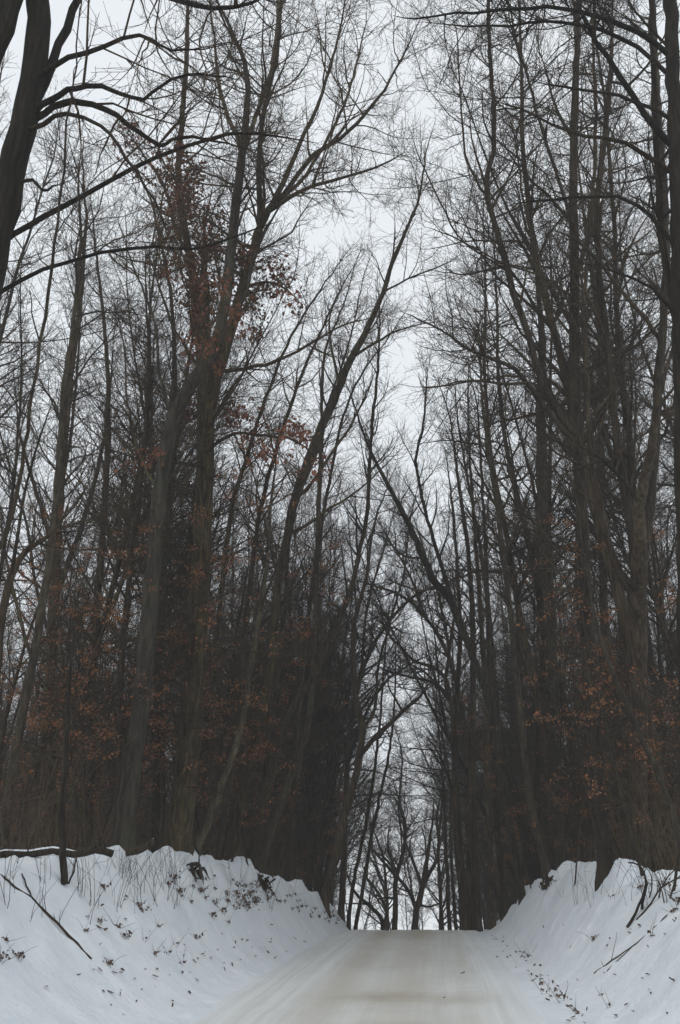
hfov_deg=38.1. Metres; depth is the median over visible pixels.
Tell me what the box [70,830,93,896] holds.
weed
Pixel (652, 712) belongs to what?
sapling
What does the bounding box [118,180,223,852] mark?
slim tree
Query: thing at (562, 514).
forest tree
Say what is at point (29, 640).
forest tree
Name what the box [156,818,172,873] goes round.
weed
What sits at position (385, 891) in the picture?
field tree
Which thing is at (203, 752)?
forest tree
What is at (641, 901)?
broken branch
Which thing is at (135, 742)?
leaning tree
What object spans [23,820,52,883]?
weed
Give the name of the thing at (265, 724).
understory tree
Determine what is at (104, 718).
understory tree
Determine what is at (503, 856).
sapling
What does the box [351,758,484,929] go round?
field tree
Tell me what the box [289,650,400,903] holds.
forest tree
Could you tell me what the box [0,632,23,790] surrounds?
forest tree
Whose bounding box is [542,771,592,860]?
sapling
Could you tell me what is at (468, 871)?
arching tree
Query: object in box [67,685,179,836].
understory tree
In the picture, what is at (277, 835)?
forest tree
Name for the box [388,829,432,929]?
field shrub
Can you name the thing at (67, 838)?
understory tree
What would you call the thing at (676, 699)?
understory tree
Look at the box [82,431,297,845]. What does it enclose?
beech tree
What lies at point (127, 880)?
weed
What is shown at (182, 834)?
oak tree
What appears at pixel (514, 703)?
understory tree
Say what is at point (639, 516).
forest tree
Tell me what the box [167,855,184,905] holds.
weed
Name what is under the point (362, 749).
arching tree
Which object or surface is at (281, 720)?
forest tree
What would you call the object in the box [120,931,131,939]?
leaf tuft
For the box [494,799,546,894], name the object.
sapling
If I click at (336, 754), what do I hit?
forest tree
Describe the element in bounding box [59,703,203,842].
understory tree
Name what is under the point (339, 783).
forest tree
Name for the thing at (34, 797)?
understory tree
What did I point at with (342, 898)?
arching tree
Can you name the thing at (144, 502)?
forest tree
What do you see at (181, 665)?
forest tree
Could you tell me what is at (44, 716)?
beech tree
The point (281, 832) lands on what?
sapling
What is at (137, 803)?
understory tree
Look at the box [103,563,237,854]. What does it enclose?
beech tree
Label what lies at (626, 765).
sapling
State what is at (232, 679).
sapling
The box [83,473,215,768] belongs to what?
understory tree
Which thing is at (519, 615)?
forest tree
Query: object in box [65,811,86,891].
weed
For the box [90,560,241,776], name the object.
understory tree
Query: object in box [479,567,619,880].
forest tree
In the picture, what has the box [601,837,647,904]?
weed
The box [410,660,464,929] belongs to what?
slim tree
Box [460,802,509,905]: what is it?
beech tree
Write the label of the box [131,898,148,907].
leaf tuft
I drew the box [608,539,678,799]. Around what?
forest tree
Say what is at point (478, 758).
understory tree
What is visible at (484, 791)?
forest tree
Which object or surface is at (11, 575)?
arching tree
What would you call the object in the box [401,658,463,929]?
slim tree
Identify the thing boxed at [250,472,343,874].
forest tree
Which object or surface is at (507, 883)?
forest tree
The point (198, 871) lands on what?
exposed root
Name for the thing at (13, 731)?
understory tree
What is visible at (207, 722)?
beech tree
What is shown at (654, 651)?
forest tree
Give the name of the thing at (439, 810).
forest tree
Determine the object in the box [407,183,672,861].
forest tree
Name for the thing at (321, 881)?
sapling
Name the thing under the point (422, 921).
field shrub
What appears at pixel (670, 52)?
oak tree
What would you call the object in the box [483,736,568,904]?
beech tree
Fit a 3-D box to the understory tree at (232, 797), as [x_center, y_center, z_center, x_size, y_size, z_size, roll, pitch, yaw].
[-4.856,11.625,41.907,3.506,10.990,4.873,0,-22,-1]
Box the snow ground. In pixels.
[0,845,679,1023]
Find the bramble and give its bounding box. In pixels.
[633,857,679,919]
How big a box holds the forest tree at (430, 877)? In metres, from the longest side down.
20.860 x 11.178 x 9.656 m
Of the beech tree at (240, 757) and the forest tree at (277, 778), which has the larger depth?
the forest tree at (277, 778)
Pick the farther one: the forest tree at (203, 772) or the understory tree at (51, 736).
the forest tree at (203, 772)
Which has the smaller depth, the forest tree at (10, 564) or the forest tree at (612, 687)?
the forest tree at (612, 687)
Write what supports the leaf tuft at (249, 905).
on the snow ground
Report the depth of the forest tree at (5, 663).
54.28 m
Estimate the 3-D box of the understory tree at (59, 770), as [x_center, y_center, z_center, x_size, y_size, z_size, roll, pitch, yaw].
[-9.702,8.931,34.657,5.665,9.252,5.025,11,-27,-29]
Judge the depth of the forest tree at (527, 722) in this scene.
46.76 m
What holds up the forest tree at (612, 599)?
on the snow ground
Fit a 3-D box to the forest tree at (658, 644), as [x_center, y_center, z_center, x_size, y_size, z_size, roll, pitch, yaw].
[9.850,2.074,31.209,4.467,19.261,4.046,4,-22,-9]
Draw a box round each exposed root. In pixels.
[186,843,209,883]
[254,865,276,897]
[540,871,552,889]
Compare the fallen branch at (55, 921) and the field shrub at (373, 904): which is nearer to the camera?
the fallen branch at (55, 921)
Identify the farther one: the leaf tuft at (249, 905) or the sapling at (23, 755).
the sapling at (23, 755)
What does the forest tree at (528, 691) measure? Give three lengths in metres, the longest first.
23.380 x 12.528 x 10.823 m
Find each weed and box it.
[0,822,21,908]
[12,826,38,878]
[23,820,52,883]
[30,837,58,907]
[30,853,79,921]
[60,835,111,918]
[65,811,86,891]
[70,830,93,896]
[78,833,105,904]
[88,852,131,917]
[118,838,143,906]
[118,843,130,883]
[119,822,141,878]
[130,856,144,903]
[149,836,163,886]
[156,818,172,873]
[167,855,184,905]
[215,835,231,885]
[236,851,251,901]
[269,865,284,908]
[565,854,583,903]
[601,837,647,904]
[607,831,649,899]
[638,828,670,903]
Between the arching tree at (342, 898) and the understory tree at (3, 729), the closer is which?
the understory tree at (3, 729)
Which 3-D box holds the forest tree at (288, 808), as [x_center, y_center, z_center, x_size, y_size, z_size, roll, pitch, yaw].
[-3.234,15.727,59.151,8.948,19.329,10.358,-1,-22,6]
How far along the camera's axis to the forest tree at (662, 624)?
29.39 m
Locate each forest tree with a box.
[0,48,142,481]
[0,121,142,846]
[0,205,337,846]
[0,218,143,847]
[0,221,92,645]
[0,482,34,667]
[0,560,43,811]
[0,577,37,794]
[0,619,41,725]
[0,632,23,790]
[1,475,136,843]
[4,516,87,837]
[4,533,181,816]
[6,276,330,841]
[7,539,93,842]
[10,150,369,844]
[10,603,88,844]
[18,523,109,784]
[29,576,116,833]
[29,579,170,837]
[47,276,362,838]
[59,153,282,846]
[59,230,236,848]
[68,310,257,836]
[73,565,250,822]
[75,577,165,778]
[109,482,236,834]
[114,504,234,753]
[127,454,240,848]
[132,516,323,871]
[148,657,265,836]
[165,520,317,859]
[171,552,327,855]
[175,625,224,829]
[177,404,414,895]
[193,462,298,850]
[202,545,322,817]
[204,512,293,766]
[206,471,437,880]
[208,466,417,891]
[210,543,348,886]
[210,610,316,875]
[212,467,335,880]
[216,529,450,877]
[241,505,326,873]
[248,728,352,865]
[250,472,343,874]
[250,502,432,892]
[263,497,356,876]
[267,468,372,877]
[270,615,421,894]
[285,609,422,904]
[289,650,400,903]
[291,462,375,882]
[302,613,375,822]
[313,494,559,888]
[325,712,407,910]
[341,0,672,891]
[358,579,530,918]
[374,644,528,929]
[383,691,512,928]
[384,1,679,871]
[390,0,679,871]
[395,180,613,861]
[403,632,529,908]
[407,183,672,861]
[408,489,665,860]
[408,753,487,924]
[412,346,512,931]
[415,810,496,912]
[422,692,521,881]
[423,809,464,913]
[425,605,582,849]
[426,90,679,858]
[427,510,670,832]
[431,184,643,878]
[438,322,507,929]
[440,625,497,919]
[442,350,512,922]
[442,502,679,841]
[458,279,679,748]
[461,489,581,859]
[463,144,589,870]
[464,215,629,864]
[466,606,519,906]
[467,490,569,884]
[468,559,561,854]
[476,574,531,903]
[476,630,564,892]
[476,637,512,909]
[478,560,673,860]
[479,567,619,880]
[479,598,567,835]
[487,605,534,903]
[488,0,679,868]
[491,580,573,856]
[501,658,580,853]
[514,364,671,858]
[525,246,678,806]
[528,429,675,783]
[536,116,676,594]
[551,382,678,740]
[589,335,678,786]
[594,565,667,859]
[598,543,673,786]
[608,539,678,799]
[621,446,679,778]
[626,487,679,744]
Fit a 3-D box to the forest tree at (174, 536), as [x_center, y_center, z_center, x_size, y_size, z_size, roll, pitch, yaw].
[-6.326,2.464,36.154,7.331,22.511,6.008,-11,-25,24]
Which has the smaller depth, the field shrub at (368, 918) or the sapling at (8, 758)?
the sapling at (8, 758)
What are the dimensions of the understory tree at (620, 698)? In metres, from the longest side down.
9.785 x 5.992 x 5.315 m
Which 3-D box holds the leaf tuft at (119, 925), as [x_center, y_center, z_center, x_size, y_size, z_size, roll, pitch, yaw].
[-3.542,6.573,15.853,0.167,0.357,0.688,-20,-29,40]
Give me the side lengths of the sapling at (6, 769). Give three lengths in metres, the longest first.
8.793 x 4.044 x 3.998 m
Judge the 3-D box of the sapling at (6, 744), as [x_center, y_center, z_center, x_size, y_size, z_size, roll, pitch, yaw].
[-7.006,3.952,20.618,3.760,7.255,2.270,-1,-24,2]
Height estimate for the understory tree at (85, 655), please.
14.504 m
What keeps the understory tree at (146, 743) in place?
on the snow ground
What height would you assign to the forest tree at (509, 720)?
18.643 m
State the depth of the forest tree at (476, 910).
37.00 m
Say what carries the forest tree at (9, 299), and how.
on the snow ground
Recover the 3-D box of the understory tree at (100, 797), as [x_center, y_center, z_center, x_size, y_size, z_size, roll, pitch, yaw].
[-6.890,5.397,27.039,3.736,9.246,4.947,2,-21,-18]
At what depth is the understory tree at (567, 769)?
28.63 m
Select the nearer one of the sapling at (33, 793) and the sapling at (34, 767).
the sapling at (34, 767)
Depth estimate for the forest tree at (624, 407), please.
28.64 m
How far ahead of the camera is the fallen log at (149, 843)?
17.88 m
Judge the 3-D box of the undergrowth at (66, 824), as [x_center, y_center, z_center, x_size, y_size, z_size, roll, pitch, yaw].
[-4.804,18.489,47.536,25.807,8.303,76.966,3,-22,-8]
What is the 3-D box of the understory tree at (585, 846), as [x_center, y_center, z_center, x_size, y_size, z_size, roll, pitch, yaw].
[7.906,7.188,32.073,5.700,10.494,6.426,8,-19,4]
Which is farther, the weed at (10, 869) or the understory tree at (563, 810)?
the understory tree at (563, 810)
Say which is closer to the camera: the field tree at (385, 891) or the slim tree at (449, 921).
the slim tree at (449, 921)
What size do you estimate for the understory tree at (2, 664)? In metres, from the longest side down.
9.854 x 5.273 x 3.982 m
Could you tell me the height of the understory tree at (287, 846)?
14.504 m
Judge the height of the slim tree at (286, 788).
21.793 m
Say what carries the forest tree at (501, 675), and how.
on the snow ground
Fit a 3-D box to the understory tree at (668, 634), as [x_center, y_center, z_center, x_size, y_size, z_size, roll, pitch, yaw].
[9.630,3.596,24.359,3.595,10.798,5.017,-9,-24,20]
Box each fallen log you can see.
[0,818,113,857]
[125,838,155,855]
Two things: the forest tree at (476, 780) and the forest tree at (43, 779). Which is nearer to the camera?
the forest tree at (43, 779)
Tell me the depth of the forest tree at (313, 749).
37.96 m
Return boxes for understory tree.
[0,374,175,848]
[0,389,155,800]
[0,551,132,849]
[0,594,38,796]
[0,621,28,753]
[0,654,127,849]
[0,690,35,804]
[2,381,180,848]
[9,760,97,846]
[11,692,78,839]
[28,565,161,845]
[30,734,113,847]
[32,591,152,846]
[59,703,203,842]
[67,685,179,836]
[77,527,171,839]
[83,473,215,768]
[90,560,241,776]
[94,736,148,844]
[97,724,169,842]
[126,463,293,810]
[137,574,245,844]
[150,409,309,854]
[163,614,241,820]
[177,566,330,825]
[199,559,326,854]
[204,676,262,846]
[242,620,364,871]
[257,709,302,878]
[272,746,331,885]
[282,732,357,886]
[296,806,359,901]
[424,659,546,884]
[433,712,521,897]
[448,690,577,851]
[461,675,592,864]
[462,717,574,876]
[489,604,676,839]
[504,583,679,832]
[506,577,675,862]
[509,728,621,861]
[516,583,628,861]
[527,461,678,859]
[531,602,679,844]
[541,650,621,859]
[544,609,679,857]
[550,534,679,810]
[561,558,679,870]
[594,599,678,863]
[602,637,679,772]
[649,562,679,752]
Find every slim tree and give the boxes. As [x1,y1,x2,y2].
[0,0,99,550]
[0,110,167,849]
[53,624,86,884]
[56,167,144,846]
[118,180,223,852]
[209,220,379,857]
[213,220,379,859]
[239,240,379,859]
[259,227,367,873]
[284,290,425,881]
[344,584,405,929]
[353,610,409,929]
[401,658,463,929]
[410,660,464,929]
[412,637,462,929]
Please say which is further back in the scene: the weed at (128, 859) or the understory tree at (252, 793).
the understory tree at (252, 793)
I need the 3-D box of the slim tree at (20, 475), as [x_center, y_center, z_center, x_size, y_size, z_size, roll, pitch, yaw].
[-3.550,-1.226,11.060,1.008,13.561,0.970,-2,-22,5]
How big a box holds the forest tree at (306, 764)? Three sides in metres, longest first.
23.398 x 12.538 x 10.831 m
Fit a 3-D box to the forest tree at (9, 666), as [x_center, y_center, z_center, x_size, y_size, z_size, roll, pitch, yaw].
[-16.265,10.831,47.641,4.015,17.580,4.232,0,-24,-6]
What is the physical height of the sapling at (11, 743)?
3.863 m
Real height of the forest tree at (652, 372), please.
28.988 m
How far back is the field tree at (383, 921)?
59.46 m
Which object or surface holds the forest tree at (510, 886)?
on the snow ground
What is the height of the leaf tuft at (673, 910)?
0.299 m
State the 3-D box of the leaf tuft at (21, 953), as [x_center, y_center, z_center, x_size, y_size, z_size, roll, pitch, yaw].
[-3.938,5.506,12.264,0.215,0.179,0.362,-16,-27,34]
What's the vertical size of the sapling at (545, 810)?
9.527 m
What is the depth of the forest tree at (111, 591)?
23.95 m
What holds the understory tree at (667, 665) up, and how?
on the snow ground
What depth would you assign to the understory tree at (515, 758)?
37.46 m
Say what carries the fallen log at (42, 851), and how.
on the snow ground
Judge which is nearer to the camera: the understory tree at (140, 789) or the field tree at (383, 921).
the understory tree at (140, 789)
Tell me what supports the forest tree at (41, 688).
on the snow ground
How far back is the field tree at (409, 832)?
94.01 m
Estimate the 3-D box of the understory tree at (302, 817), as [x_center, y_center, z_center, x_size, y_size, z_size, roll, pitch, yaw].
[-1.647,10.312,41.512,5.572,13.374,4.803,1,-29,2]
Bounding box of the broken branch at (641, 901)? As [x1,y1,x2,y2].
[626,840,648,927]
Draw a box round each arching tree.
[0,359,183,673]
[296,463,503,929]
[298,438,516,922]
[302,444,474,917]
[333,420,495,929]
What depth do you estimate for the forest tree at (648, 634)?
39.13 m
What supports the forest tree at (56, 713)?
on the snow ground
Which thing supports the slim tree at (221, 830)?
on the snow ground
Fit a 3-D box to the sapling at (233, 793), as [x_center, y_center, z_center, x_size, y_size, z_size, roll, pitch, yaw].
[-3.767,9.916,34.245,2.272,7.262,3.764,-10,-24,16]
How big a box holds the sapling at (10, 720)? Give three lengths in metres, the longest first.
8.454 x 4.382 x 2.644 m
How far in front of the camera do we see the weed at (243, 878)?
23.12 m
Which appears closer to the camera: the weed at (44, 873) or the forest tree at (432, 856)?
the weed at (44, 873)
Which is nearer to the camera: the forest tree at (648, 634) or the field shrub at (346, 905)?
the forest tree at (648, 634)
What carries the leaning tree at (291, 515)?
on the snow ground
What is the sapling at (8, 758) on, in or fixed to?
on the snow ground
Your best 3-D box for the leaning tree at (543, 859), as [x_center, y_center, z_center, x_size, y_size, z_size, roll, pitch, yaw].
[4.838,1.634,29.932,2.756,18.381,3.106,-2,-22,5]
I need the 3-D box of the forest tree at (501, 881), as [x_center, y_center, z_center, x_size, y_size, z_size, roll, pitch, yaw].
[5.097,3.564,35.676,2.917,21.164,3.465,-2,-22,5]
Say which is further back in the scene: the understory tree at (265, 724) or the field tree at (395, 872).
the field tree at (395, 872)
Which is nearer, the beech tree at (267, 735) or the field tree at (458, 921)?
the beech tree at (267, 735)
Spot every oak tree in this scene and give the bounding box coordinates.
[0,0,371,387]
[70,0,463,855]
[349,0,679,695]
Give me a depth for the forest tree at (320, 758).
60.53 m
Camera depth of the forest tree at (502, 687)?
71.60 m
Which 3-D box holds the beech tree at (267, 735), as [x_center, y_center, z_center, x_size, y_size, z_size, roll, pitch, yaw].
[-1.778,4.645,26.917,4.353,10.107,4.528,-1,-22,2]
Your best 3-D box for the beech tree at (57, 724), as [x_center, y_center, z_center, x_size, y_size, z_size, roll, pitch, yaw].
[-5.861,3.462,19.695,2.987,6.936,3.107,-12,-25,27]
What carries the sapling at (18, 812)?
on the snow ground
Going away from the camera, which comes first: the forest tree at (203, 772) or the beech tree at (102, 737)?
the beech tree at (102, 737)
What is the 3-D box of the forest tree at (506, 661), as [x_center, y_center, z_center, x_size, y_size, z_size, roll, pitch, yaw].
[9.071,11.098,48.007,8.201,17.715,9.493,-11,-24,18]
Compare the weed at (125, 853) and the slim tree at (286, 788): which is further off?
the slim tree at (286, 788)
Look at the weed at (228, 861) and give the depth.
23.27 m
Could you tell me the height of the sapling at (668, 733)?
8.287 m
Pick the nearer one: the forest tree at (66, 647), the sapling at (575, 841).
the sapling at (575, 841)
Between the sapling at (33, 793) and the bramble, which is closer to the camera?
the bramble
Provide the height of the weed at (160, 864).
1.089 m
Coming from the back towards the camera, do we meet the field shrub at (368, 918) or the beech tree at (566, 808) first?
the field shrub at (368, 918)
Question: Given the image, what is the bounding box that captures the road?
[190,930,544,1023]
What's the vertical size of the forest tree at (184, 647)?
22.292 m
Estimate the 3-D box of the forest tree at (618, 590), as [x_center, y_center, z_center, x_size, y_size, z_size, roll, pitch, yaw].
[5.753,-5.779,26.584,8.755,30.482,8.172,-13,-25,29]
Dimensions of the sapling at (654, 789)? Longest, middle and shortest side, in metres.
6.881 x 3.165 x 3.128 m
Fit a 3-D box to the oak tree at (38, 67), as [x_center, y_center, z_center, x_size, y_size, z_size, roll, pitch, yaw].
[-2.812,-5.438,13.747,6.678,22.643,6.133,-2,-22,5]
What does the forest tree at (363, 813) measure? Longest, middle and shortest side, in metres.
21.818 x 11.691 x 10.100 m
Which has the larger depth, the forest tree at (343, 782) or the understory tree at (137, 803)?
the forest tree at (343, 782)
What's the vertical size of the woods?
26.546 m
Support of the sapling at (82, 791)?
on the snow ground
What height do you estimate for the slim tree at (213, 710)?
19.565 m
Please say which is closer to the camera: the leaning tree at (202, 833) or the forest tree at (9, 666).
the leaning tree at (202, 833)
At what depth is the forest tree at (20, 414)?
28.00 m
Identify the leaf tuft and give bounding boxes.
[0,944,20,962]
[11,947,33,959]
[102,955,124,967]
[103,908,132,927]
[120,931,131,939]
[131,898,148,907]
[168,866,180,882]
[232,885,246,899]
[240,891,255,904]
[245,897,256,910]
[539,971,545,984]
[541,977,567,1002]
[661,900,679,912]
[667,893,679,904]
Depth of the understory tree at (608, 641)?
23.71 m
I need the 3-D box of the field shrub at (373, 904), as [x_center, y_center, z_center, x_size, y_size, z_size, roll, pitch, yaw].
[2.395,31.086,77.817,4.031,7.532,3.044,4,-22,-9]
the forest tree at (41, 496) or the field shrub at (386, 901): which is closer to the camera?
the forest tree at (41, 496)
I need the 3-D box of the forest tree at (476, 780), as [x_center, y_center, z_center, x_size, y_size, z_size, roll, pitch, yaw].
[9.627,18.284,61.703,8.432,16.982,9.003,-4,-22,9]
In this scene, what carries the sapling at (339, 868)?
on the snow ground
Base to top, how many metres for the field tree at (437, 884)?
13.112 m
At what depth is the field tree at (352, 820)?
68.42 m
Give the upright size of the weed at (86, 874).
1.292 m
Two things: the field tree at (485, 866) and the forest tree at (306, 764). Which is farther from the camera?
the field tree at (485, 866)
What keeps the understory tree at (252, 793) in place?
on the snow ground
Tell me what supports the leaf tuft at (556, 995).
on the snow ground
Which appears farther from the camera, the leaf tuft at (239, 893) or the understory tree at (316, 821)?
the understory tree at (316, 821)
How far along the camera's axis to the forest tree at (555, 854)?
29.29 m
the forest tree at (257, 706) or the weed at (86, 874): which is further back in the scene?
the forest tree at (257, 706)
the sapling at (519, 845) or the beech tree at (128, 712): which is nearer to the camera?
the beech tree at (128, 712)
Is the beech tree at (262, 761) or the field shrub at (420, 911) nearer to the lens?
the beech tree at (262, 761)
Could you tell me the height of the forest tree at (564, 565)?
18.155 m
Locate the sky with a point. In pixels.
(117, 11)
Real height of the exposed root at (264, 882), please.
0.979 m
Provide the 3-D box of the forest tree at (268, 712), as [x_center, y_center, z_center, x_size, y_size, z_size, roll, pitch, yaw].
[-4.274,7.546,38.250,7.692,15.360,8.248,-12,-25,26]
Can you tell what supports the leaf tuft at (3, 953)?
on the snow ground
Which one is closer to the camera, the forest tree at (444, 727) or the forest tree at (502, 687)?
the forest tree at (444, 727)
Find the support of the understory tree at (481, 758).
on the snow ground
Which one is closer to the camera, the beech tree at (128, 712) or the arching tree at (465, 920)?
the beech tree at (128, 712)
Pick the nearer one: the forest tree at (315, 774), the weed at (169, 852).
the weed at (169, 852)
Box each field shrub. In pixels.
[333,857,353,905]
[333,872,363,928]
[354,866,392,928]
[359,805,404,930]
[360,801,405,929]
[360,886,382,929]
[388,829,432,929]
[401,883,438,929]
[402,835,438,929]
[431,872,458,929]
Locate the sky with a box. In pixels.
[0,0,679,929]
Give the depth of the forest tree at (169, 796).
45.99 m
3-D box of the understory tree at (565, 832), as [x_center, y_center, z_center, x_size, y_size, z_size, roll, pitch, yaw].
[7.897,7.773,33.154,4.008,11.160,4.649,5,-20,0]
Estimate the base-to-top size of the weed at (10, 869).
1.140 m
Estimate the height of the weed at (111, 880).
1.000 m
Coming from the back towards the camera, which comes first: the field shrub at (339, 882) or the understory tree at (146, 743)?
the field shrub at (339, 882)
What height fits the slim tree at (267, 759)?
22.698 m
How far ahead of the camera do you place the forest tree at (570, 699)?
45.45 m
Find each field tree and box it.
[319,814,402,930]
[324,759,397,906]
[347,695,434,929]
[347,769,421,930]
[350,750,449,929]
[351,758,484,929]
[389,768,486,929]
[410,764,492,927]
[429,787,498,923]
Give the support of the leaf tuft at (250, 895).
on the snow ground
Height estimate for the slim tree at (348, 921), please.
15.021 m
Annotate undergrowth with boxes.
[0,644,377,929]
[483,743,679,920]
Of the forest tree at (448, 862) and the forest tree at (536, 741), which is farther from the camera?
the forest tree at (448, 862)
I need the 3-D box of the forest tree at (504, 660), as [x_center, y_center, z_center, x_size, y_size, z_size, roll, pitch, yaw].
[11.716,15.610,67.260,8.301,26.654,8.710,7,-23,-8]
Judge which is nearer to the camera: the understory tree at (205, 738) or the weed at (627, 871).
the weed at (627, 871)
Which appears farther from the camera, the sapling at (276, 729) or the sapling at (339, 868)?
the sapling at (339, 868)
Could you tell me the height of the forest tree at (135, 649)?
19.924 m
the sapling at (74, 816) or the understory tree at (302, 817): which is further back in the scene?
the understory tree at (302, 817)
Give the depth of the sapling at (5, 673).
26.32 m
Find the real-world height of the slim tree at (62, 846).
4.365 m
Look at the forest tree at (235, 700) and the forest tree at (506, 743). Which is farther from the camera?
the forest tree at (506, 743)
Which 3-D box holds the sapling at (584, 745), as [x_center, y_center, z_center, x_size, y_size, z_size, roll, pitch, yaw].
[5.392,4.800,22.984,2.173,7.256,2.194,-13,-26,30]
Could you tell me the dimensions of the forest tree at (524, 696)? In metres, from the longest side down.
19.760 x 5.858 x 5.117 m
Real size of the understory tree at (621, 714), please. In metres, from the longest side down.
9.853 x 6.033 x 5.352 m
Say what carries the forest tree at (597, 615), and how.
on the snow ground
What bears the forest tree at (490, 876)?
on the snow ground
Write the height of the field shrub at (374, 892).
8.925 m
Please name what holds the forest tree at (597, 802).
on the snow ground
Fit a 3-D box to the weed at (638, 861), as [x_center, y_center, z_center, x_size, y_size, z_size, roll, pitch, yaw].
[4.864,5.897,16.417,0.642,1.196,0.398,-15,-27,33]
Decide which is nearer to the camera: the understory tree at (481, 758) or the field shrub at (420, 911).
the understory tree at (481, 758)
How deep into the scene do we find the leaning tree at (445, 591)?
33.05 m
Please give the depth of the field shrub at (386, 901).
66.04 m
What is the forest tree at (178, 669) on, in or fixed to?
on the snow ground
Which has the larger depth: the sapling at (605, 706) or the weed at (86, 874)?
the sapling at (605, 706)
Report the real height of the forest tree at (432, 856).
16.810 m
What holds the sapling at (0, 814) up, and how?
on the snow ground
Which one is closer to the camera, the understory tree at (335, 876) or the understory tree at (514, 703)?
the understory tree at (514, 703)
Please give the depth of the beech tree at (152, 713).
22.20 m
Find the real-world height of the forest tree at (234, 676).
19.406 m
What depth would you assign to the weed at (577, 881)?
20.84 m
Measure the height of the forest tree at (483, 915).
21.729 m
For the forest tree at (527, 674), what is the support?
on the snow ground
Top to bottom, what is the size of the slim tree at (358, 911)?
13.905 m
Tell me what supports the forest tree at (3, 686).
on the snow ground
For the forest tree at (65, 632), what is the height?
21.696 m
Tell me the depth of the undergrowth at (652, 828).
20.41 m
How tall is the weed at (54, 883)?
0.964 m
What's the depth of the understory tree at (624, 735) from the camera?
32.31 m
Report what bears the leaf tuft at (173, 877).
on the snow ground
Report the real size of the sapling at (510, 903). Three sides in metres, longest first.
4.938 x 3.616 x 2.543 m
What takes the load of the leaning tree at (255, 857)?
on the snow ground
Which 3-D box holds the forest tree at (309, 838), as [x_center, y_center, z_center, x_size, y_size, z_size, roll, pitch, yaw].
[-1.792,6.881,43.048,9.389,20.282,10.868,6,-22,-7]
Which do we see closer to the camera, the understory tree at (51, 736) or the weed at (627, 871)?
the weed at (627, 871)
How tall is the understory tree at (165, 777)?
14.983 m
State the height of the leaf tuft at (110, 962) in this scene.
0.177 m
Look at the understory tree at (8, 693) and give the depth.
30.57 m
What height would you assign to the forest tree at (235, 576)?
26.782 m
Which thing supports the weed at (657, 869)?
on the snow ground
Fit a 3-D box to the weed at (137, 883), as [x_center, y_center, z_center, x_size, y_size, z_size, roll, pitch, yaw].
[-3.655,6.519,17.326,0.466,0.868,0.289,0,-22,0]
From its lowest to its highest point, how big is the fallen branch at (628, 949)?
0.864 m
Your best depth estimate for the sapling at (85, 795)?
23.09 m
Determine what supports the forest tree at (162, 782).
on the snow ground
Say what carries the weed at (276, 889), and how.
on the snow ground
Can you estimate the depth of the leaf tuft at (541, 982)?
17.33 m
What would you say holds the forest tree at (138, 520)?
on the snow ground
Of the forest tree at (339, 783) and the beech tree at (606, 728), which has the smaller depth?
the beech tree at (606, 728)
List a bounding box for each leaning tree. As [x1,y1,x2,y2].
[23,0,338,850]
[194,384,348,855]
[227,119,468,860]
[251,261,419,871]
[327,333,536,884]
[423,345,536,905]
[452,300,550,881]
[506,412,679,857]
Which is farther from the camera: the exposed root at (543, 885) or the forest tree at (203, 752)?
the forest tree at (203, 752)
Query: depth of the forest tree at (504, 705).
50.18 m
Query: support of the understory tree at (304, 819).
on the snow ground
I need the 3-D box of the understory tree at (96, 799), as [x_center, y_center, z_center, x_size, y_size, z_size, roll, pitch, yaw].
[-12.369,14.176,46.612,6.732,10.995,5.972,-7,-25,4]
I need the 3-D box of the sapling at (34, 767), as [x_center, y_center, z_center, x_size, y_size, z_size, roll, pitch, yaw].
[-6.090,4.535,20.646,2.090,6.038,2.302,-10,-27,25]
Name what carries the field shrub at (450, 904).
on the snow ground
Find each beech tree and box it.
[0,480,160,847]
[0,503,165,849]
[0,518,111,815]
[30,502,191,845]
[79,538,223,818]
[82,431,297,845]
[97,508,261,818]
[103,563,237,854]
[169,573,290,866]
[203,529,354,861]
[248,738,314,878]
[303,784,356,879]
[454,691,543,888]
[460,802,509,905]
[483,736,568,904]
[514,487,679,875]
[533,660,628,885]
[583,527,679,891]
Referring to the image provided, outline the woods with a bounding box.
[0,666,668,920]
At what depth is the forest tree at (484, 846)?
54.57 m
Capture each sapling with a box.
[0,542,108,778]
[0,628,38,814]
[0,640,17,807]
[0,678,34,831]
[0,683,23,832]
[0,684,74,846]
[0,695,37,774]
[0,717,41,849]
[0,730,38,805]
[0,756,34,848]
[5,456,115,846]
[8,598,123,847]
[12,674,67,837]
[33,774,111,848]
[37,549,188,846]
[57,716,115,847]
[147,574,228,835]
[200,548,283,859]
[200,695,262,854]
[229,649,332,874]
[247,768,317,875]
[257,750,324,882]
[283,782,376,895]
[285,834,351,889]
[332,814,367,925]
[465,840,530,904]
[476,781,520,902]
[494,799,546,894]
[501,718,568,853]
[523,580,622,858]
[528,587,679,869]
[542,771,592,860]
[546,723,628,861]
[551,600,658,869]
[563,818,595,857]
[565,553,628,860]
[567,828,595,860]
[573,773,622,849]
[598,630,679,818]
[648,656,679,824]
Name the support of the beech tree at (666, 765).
on the snow ground
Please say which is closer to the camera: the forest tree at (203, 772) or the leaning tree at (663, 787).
the leaning tree at (663, 787)
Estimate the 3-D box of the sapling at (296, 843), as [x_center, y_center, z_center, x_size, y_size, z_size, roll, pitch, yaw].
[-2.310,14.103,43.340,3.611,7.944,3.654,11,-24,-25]
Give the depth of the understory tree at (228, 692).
30.58 m
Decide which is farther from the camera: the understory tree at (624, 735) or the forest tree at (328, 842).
the forest tree at (328, 842)
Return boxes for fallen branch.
[0,847,91,958]
[594,915,666,972]
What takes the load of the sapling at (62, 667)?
on the snow ground
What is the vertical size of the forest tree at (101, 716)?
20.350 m

